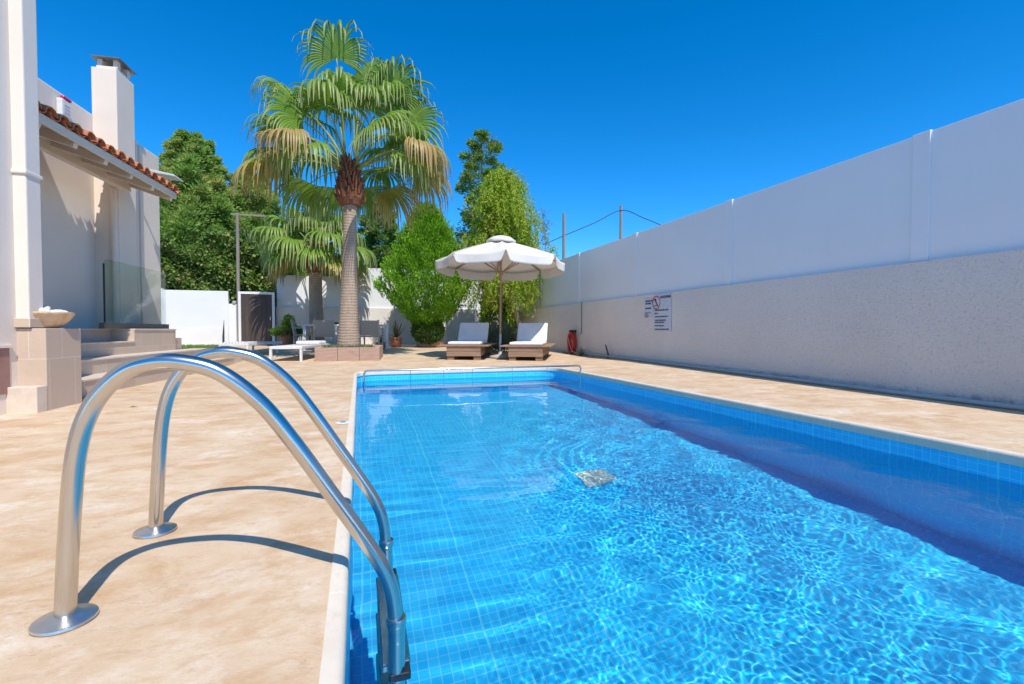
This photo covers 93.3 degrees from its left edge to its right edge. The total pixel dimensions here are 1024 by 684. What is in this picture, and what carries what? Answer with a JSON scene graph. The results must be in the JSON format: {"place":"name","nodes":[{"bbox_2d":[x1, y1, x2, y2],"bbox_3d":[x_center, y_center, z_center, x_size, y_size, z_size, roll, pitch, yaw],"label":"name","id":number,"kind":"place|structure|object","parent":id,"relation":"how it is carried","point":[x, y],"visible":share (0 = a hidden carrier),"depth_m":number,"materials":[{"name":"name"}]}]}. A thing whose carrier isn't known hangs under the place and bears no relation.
{"place":"outdoors","nodes":[
{"label":"outdoors","id":0,"kind":"place"},
{"bbox_2d":[0,344,1023,683],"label":"paved deck","id":1,"kind":"structure","parent":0,"point":[228,580],"depth_m":1.86,"materials":[{"name":"stone"}]},
{"bbox_2d":[6,328,81,413],"bbox_3d":[-4.506,0.252,4.257,0.904,0.745,0.589,0,1,-12],"label":"pedestal","id":2,"kind":"object","parent":1,"relation":"on","point":[49,368],"visible":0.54,"depth_m":4.19,"materials":[{"name":"beige stone"}]},
{"bbox_2d":[33,311,74,327],"bbox_3d":[-4.240,-0.198,4.381,0.424,0.148,0.424,0,1,-18],"label":"shell bowl","id":3,"kind":"object","parent":2,"relation":"on","point":[48,319],"visible":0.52,"depth_m":4.31,"materials":[{"name":"stone"}]},
{"bbox_2d":[39,305,67,311],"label":"white stones","id":4,"kind":"object","parent":3,"relation":"in","point":[46,308],"visible":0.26,"depth_m":4.33,"materials":[{"name":"white stone"}]},
{"bbox_2d":[0,0,179,414],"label":"house","id":5,"kind":"structure","parent":1,"relation":"on","point":[77,210],"depth_m":6.58,"materials":[{"name":"white paint"}]},
{"bbox_2d":[56,95,71,120],"bbox_3d":[-6.184,-3.239,6.677,0.084,0.285,0.200,0,1,-12],"label":"alarm box","id":6,"kind":"object","parent":5,"relation":"attached to","point":[63,105],"visible":0.92,"depth_m":6.63,"materials":[{"name":"white plastic"}]},
{"bbox_2d":[138,169,182,192],"bbox_3d":[-6.104,-2.690,8.306,0.697,0.479,0.332,0,1,-12],"label":"floodlight","id":7,"kind":"object","parent":5,"relation":"attached to","point":[169,176],"visible":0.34,"depth_m":8.24,"materials":[{"name":"white metal"}]},
{"bbox_2d":[81,329,242,396],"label":"entrance steps","id":8,"kind":"structure","parent":1,"relation":"on","point":[104,352],"depth_m":6.71,"materials":[{"name":"beige ceramic"}]},
{"bbox_2d":[99,259,168,328],"bbox_3d":[-5.777,-0.686,7.459,0.070,0.958,1.830,0,1,-12],"label":"glass balustrade","id":9,"kind":"object","parent":8,"relation":"on","point":[131,326],"visible":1,"depth_m":7.02,"materials":[{"name":"glass"}]},
{"bbox_2d":[161,288,228,345],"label":"side wall","id":10,"kind":"structure","parent":1,"relation":"on","point":[193,317],"depth_m":15.65,"materials":[{"name":"white paint"}]},
{"bbox_2d":[182,343,218,348],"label":"lawn grass","id":11,"kind":"structure","parent":1,"relation":"on","point":[188,346],"depth_m":14.72,"materials":[{"name":"green plant"}]},
{"bbox_2d":[28,346,405,636],"bbox_3d":[-0.796,0.981,1.542,0.882,1.922,0.668,0,1,-18],"label":"pool ladder","id":12,"kind":"object","parent":1,"relation":"attached to","point":[69,613],"visible":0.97,"depth_m":1.28,"materials":[{"name":"metal"}]},
{"bbox_2d":[222,323,224,342],"bbox_3d":[-9.379,-0.273,15.709,0.065,0.872,0.083,-1,2,-38],"label":"dark stake","id":13,"kind":"object","parent":1,"relation":"on","point":[223,340],"visible":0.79,"depth_m":15.70,"materials":[{"name":"plastic"}]},
{"bbox_2d":[160,225,291,340],"bbox_3d":[-10.436,-2.045,16.598,5.592,4.371,1.040,0,1,-18],"label":"ivy hedge","id":14,"kind":"object","parent":1,"relation":"on","point":[200,267],"visible":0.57,"depth_m":16.58,"materials":[{"name":"green plant"}]},
{"bbox_2d":[228,301,237,341],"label":"gate pillar","id":15,"kind":"structure","parent":1,"relation":"on","point":[233,320],"depth_m":15.88,"materials":[{"name":"white paint"}]},
{"bbox_2d":[231,213,266,340],"bbox_3d":[-8.868,-2.066,16.363,1.090,4.520,0.119,0,1,-18],"label":"lamp post","id":16,"kind":"object","parent":1,"relation":"on","point":[237,256],"visible":0.73,"depth_m":16.20,"materials":[{"name":"grey metal"}]},
{"bbox_2d":[219,341,281,352],"bbox_3d":[-6.451,0.166,12.044,0.660,0.320,1.900,0,1,-4],"label":"white sunbed","id":17,"kind":"object","parent":1,"relation":"on","point":[247,345],"visible":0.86,"depth_m":11.32,"materials":[{"name":"plastic"}]},
{"bbox_2d":[223,341,259,342],"bbox_3d":[-6.417,0.010,11.491,0.520,0.030,0.700,0,1,-4],"label":"striped towel","id":18,"kind":"object","parent":17,"relation":"on","point":[244,342],"visible":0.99,"depth_m":11.49,"materials":[{"name":"fabric"}]},
{"bbox_2d":[238,291,274,344],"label":"garden gate","id":19,"kind":"structure","parent":1,"relation":"on","point":[256,316],"depth_m":16.23,"materials":[{"name":"metal"}]},
{"bbox_2d":[279,334,297,344],"bbox_3d":[-7.009,-0.043,15.197,0.612,0.438,0.612,0,1,-18],"label":"terracotta pot","id":20,"kind":"object","parent":1,"relation":"on","point":[287,340],"visible":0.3,"depth_m":14.97,"materials":[{"name":"brown ceramic"}]},
{"bbox_2d":[268,323,309,336],"bbox_3d":[-7.015,-0.407,15.169,1.252,0.524,1.056,0,1,-18],"label":"pot shrub","id":21,"kind":"object","parent":20,"relation":"in","point":[276,331],"visible":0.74,"depth_m":14.95,"materials":[{"name":"green plant"}]},
{"bbox_2d":[280,313,296,324],"bbox_3d":[-7.003,-0.700,15.174,0.503,0.451,0.506,1,2,32],"label":"pot topknot","id":22,"kind":"object","parent":21,"relation":"on","point":[288,317],"visible":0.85,"depth_m":15.08,"materials":[{"name":"green plant"}]},
{"bbox_2d":[269,344,329,361],"bbox_3d":[-4.769,0.226,11.004,0.660,0.320,1.900,0,1,-4],"label":"white sunbed","id":23,"kind":"object","parent":1,"relation":"on","point":[300,348],"visible":0.73,"depth_m":10.07,"materials":[{"name":"plastic"}]},
{"bbox_2d":[296,341,325,344],"bbox_3d":[-4.805,0.014,11.573,0.540,0.085,0.550,0,1,-4],"label":"grey cushion","id":24,"kind":"object","parent":23,"relation":"on","point":[309,342],"visible":0.98,"depth_m":11.31,"materials":[{"name":"white fabric"}]},
{"bbox_2d":[290,320,312,349],"bbox_3d":[-6.196,-0.218,14.296,0.590,0.873,0.555,0,1,-18],"label":"garden chair","id":25,"kind":"object","parent":1,"relation":"on","point":[295,334],"visible":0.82,"depth_m":14.07,"materials":[{"name":"grey metal"}]},
{"bbox_2d":[247,202,377,340],"bbox_3d":[-6.404,-2.155,15.802,3.925,4.614,3.677,0,1,-18],"label":"fan palm","id":26,"kind":"object","parent":1,"relation":"on","point":[318,259],"visible":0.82,"depth_m":15.13,"materials":[{"name":"green plant"}]},
{"bbox_2d":[313,320,334,351],"bbox_3d":[-5.199,-0.173,13.359,0.555,0.873,0.590,-1,2,-22],"label":"garden chair","id":27,"kind":"object","parent":1,"relation":"on","point":[323,328],"visible":0.95,"depth_m":13.13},
{"bbox_2d":[335,421,350,423],"bbox_3d":[-1.273,0.605,3.641,0.116,0.008,0.116,0,1,-18],"label":"skimmer lid","id":28,"kind":"object","parent":1,"relation":"on","point":[342,422],"visible":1,"depth_m":3.62,"materials":[{"name":"white plastic"}]},
{"bbox_2d":[302,324,388,350],"bbox_3d":[-4.879,-0.146,14.295,2.340,0.745,0.840,0,1,-18],"label":"garden table","id":29,"kind":"object","parent":1,"relation":"on","point":[305,332],"visible":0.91,"depth_m":14.24,"materials":[{"name":"white metal"}]},
{"bbox_2d":[315,345,382,360],"bbox_3d":[-3.641,0.255,10.947,1.320,0.328,1.300,0,1,-12],"label":"palm planter","id":30,"kind":"object","parent":1,"relation":"on","point":[372,353],"visible":0.7,"depth_m":10.33,"materials":[{"name":"pink stone"}]},
{"bbox_2d":[230,19,453,345],"bbox_3d":[-3.595,-3.295,10.841,4.859,7.246,3.832,0,1,-18],"label":"fan palm","id":31,"kind":"object","parent":30,"relation":"in","point":[410,148],"visible":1,"depth_m":10.60,"materials":[{"name":"green plant"}]},
{"bbox_2d":[321,344,374,347],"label":"planter weeds","id":32,"kind":"object","parent":30,"relation":"in","point":[343,346],"visible":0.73,"depth_m":10.61,"materials":[{"name":"green plant"}]},
{"bbox_2d":[359,320,383,344],"bbox_3d":[-3.875,-0.163,13.307,0.555,0.873,0.590,0,1,-4],"label":"garden chair","id":33,"kind":"object","parent":1,"relation":"on","point":[369,328],"visible":0.93,"depth_m":13.07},
{"bbox_2d":[376,342,385,349],"bbox_3d":[-3.903,0.118,14.400,0.306,0.219,0.306,0,1,-18],"label":"garden chair","id":34,"kind":"object","parent":1,"relation":"on","point":[384,343],"visible":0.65,"depth_m":14.32,"materials":[{"name":"grey"}]},
{"bbox_2d":[276,307,505,344],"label":"back wall","id":35,"kind":"structure","parent":1,"relation":"on","point":[388,316],"depth_m":17.68,"materials":[{"name":"paint"}]},
{"bbox_2d":[277,268,503,308],"bbox_3d":[-3.928,-1.973,18.008,8.792,1.447,0.050,0,1,-18],"label":"back fence","id":36,"kind":"object","parent":35,"relation":"on","point":[292,291],"visible":0.2,"depth_m":17.19,"materials":[{"name":"white paint"}]},
{"bbox_2d":[389,337,402,346],"bbox_3d":[-3.820,0.004,15.893,0.449,0.321,0.449,0,1,-18],"label":"terracotta pot","id":37,"kind":"object","parent":1,"relation":"on","point":[395,341],"visible":0.95,"depth_m":15.74,"materials":[{"name":"ceramic"}]},
{"bbox_2d":[389,320,406,340],"bbox_3d":[-3.904,-0.348,15.942,0.988,0.873,1.009,0,1,-18],"label":"spiky plant","id":38,"kind":"object","parent":37,"relation":"in","point":[396,332],"visible":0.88,"depth_m":15.86,"materials":[{"name":"green plant"}]},
{"bbox_2d":[416,340,444,346],"bbox_3d":[-2.713,0.055,16.140,0.980,0.210,0.973,0,1,-18],"label":"round planter","id":39,"kind":"object","parent":1,"relation":"on","point":[441,342],"visible":0.59,"depth_m":15.75,"materials":[{"name":"beige stone"}]},
{"bbox_2d":[371,200,473,344],"bbox_3d":[-2.900,-2.194,15.649,3.236,4.749,3.300,0,1,-18],"label":"bright conifer","id":40,"kind":"object","parent":39,"relation":"in","point":[428,247],"visible":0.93,"depth_m":15.10,"materials":[{"name":"green plant"}]},
{"bbox_2d":[438,323,497,359],"bbox_3d":[-0.998,-0.049,11.694,1.120,0.851,2.062,0,1,4],"label":"wooden lounger","id":41,"kind":"object","parent":1,"relation":"on","point":[472,339],"visible":0.96,"depth_m":11.52,"materials":[{"name":"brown wood"}]},
{"bbox_2d":[479,289,517,340],"bbox_3d":[-0.485,-1.007,17.224,1.829,2.312,1.475,0,1,-18],"label":"corner shrub","id":42,"kind":"object","parent":1,"relation":"on","point":[492,316],"visible":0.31,"depth_m":16.91,"materials":[{"name":"green plant"}]},
{"bbox_2d":[435,235,564,357],"bbox_3d":[-0.272,-1.060,11.425,3.010,2.875,3.050,1,0,-18],"label":"parasol","id":43,"kind":"object","parent":1,"relation":"on","point":[506,258],"visible":0.98,"depth_m":11.26,"materials":[{"name":"white fabric"}]},
{"bbox_2d":[443,164,558,326],"bbox_3d":[-0.398,-2.739,15.316,3.502,5.889,3.704,0,1,18],"label":"weeping tree","id":44,"kind":"object","parent":1,"relation":"on","point":[501,201],"visible":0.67,"depth_m":14.99,"materials":[{"name":"green plant"}]},
{"bbox_2d":[487,320,517,351],"bbox_3d":[-0.363,-0.155,13.466,1.537,0.935,1.186,0,1,-18],"label":"silver bush","id":45,"kind":"object","parent":1,"relation":"on","point":[492,335],"visible":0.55,"depth_m":13.20,"materials":[{"name":"grey plant"}]},
{"bbox_2d":[490,323,514,350],"bbox_3d":[-0.334,-0.083,13.381,1.059,1.041,1.601,0,1,-1],"label":"reed clump","id":46,"kind":"object","parent":1,"relation":"on","point":[502,339],"visible":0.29,"depth_m":13.30,"materials":[{"name":"green plant"}]},
{"bbox_2d":[500,323,555,360],"bbox_3d":[0.439,-0.038,11.574,1.120,0.851,2.062,0,1,8],"label":"wooden lounger","id":47,"kind":"object","parent":1,"relation":"on","point":[531,341],"visible":0.99,"depth_m":11.03,"materials":[{"name":"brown wood"}]},
{"bbox_2d":[577,346,585,355],"bbox_3d":[1.777,0.259,12.276,0.397,0.378,0.411,0,1,-2],"label":"wall weed","id":48,"kind":"object","parent":1,"relation":"on","point":[580,352],"depth_m":12.21,"materials":[{"name":"green plant"}]},
{"bbox_2d":[357,370,1023,484],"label":"pool basin","id":49,"kind":"object","parent":1,"relation":"in","point":[987,468],"visible":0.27,"depth_m":4.00,"materials":[{"name":"blue tile"}]},
{"bbox_2d":[319,367,1023,683],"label":"pool coping","id":50,"kind":"object","parent":49,"relation":"on","point":[333,664],"visible":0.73,"depth_m":2.94,"materials":[{"name":"white stone"}]},
{"bbox_2d":[363,365,580,388],"bbox_3d":[-0.503,0.583,7.567,3.492,0.379,0.028,0,1,-18],"label":"end rail","id":51,"kind":"object","parent":50,"relation":"on","point":[472,368],"visible":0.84,"depth_m":7.49,"materials":[{"name":"metal"}]},
{"bbox_2d":[515,249,1023,404],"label":"boundary wall","id":52,"kind":"structure","parent":1,"relation":"on","point":[951,327],"depth_m":5.70,"materials":[{"name":"paint"}]},
{"bbox_2d":[567,330,578,354],"bbox_3d":[1.677,0.016,12.796,0.206,0.666,0.826,0,1,-18],"label":"hose coil","id":53,"kind":"object","parent":52,"relation":"hanging from","point":[572,346],"visible":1,"depth_m":12.91,"materials":[{"name":"plastic"}]},
{"bbox_2d":[578,301,581,335],"bbox_3d":[1.770,-0.609,12.610,0.118,0.906,0.032,0,1,-18],"label":"wall pipe","id":54,"kind":"object","parent":52,"relation":"attached to","point":[581,319],"depth_m":12.61,"materials":[{"name":"grey metal"}]},
{"bbox_2d":[645,293,671,330],"bbox_3d":[2.836,-0.568,9.424,0.013,0.710,0.880,0,1,-18],"label":"rules sign","id":55,"kind":"object","parent":52,"relation":"attached to","point":[658,307],"visible":1,"depth_m":9.32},
{"bbox_2d":[516,99,1023,309],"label":"panel fence","id":56,"kind":"object","parent":52,"relation":"on","point":[955,189],"visible":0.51,"depth_m":5.81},
{"bbox_2d":[562,351,1023,410],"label":"drain pipe","id":57,"kind":"object","parent":1,"relation":"on","point":[958,400],"visible":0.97,"depth_m":5.54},
{"bbox_2d":[36,0,1023,274],"label":"sky","id":58,"kind":"structure","parent":0,"point":[663,111],"materials":[{"name":"blue"}]},
{"bbox_2d":[345,376,1023,683],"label":"pool water","id":59,"kind":"structure","parent":0,"point":[561,531],"depth_m":1.90,"materials":[{"name":"blue liquid"}]},
{"bbox_3d":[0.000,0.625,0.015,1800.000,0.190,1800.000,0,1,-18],"label":"terrain","id":60,"kind":"structure","parent":0,"visible":0},
{"bbox_2d":[158,128,253,250],"bbox_3d":[-12.456,-4.101,19.030,5.839,8.358,5.438,0,1,-18],"label":"cypress tree","id":61,"kind":"object","parent":60,"relation":"on","point":[191,161],"visible":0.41,"depth_m":18.21,"materials":[{"name":"green plant"}]},
{"bbox_2d":[204,169,306,275],"bbox_3d":[-11.062,-3.650,20.851,5.450,7.365,5.040,1,2,31],"label":"cypress tree","id":62,"kind":"object","parent":60,"relation":"on","point":[260,206],"visible":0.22,"depth_m":19.93,"materials":[{"name":"green plant"}]},
{"bbox_2d":[288,229,336,276],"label":"dark tree","id":63,"kind":"object","parent":60,"relation":"on","point":[314,242],"visible":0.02,"depth_m":21.89,"materials":[{"name":"green plant"}]},
{"bbox_2d":[357,206,411,268],"bbox_3d":[-6.515,-3.224,22.568,4.524,6.619,4.621,1,2,30],"label":"dark tree","id":64,"kind":"object","parent":60,"relation":"on","point":[380,235],"visible":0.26,"depth_m":22.00,"materials":[{"name":"green plant"}]},
{"bbox_2d":[454,128,506,248],"bbox_3d":[-1.274,-5.158,23.530,3.957,10.248,4.041,0,1,18],"label":"pine tree","id":65,"kind":"object","parent":60,"relation":"on","point":[470,166],"visible":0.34,"depth_m":23.02,"materials":[{"name":"green plant"}]},
{"bbox_2d":[520,207,555,248],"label":"cane sprigs","id":66,"kind":"object","parent":60,"relation":"on","point":[543,215],"visible":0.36,"depth_m":22.91,"materials":[{"name":"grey plant"}]},
{"bbox_2d":[562,213,564,258],"bbox_3d":[2.781,-3.469,25.974,0.198,6.850,0.198,0,1,-18],"label":"utility pole","id":67,"kind":"object","parent":60,"relation":"on","point":[563,238],"visible":0.34,"depth_m":25.86,"materials":[{"name":"grey wood"}]},
{"bbox_2d":[619,205,621,238],"bbox_3d":[6.071,-3.830,27.006,0.198,7.520,0.198,0,1,-18],"label":"utility pole","id":68,"kind":"object","parent":60,"relation":"on","point":[620,230],"visible":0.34,"depth_m":26.87,"materials":[{"name":"grey wood"}]},
{"bbox_2d":[543,210,660,244],"bbox_3d":[7.558,-6.282,28.046,12.870,2.210,0.851,-1,2,-26],"label":"overhead cable","id":69,"kind":"object","parent":68,"relation":"attached to","point":[603,218],"visible":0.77,"depth_m":26.55,"materials":[{"name":"plastic"}]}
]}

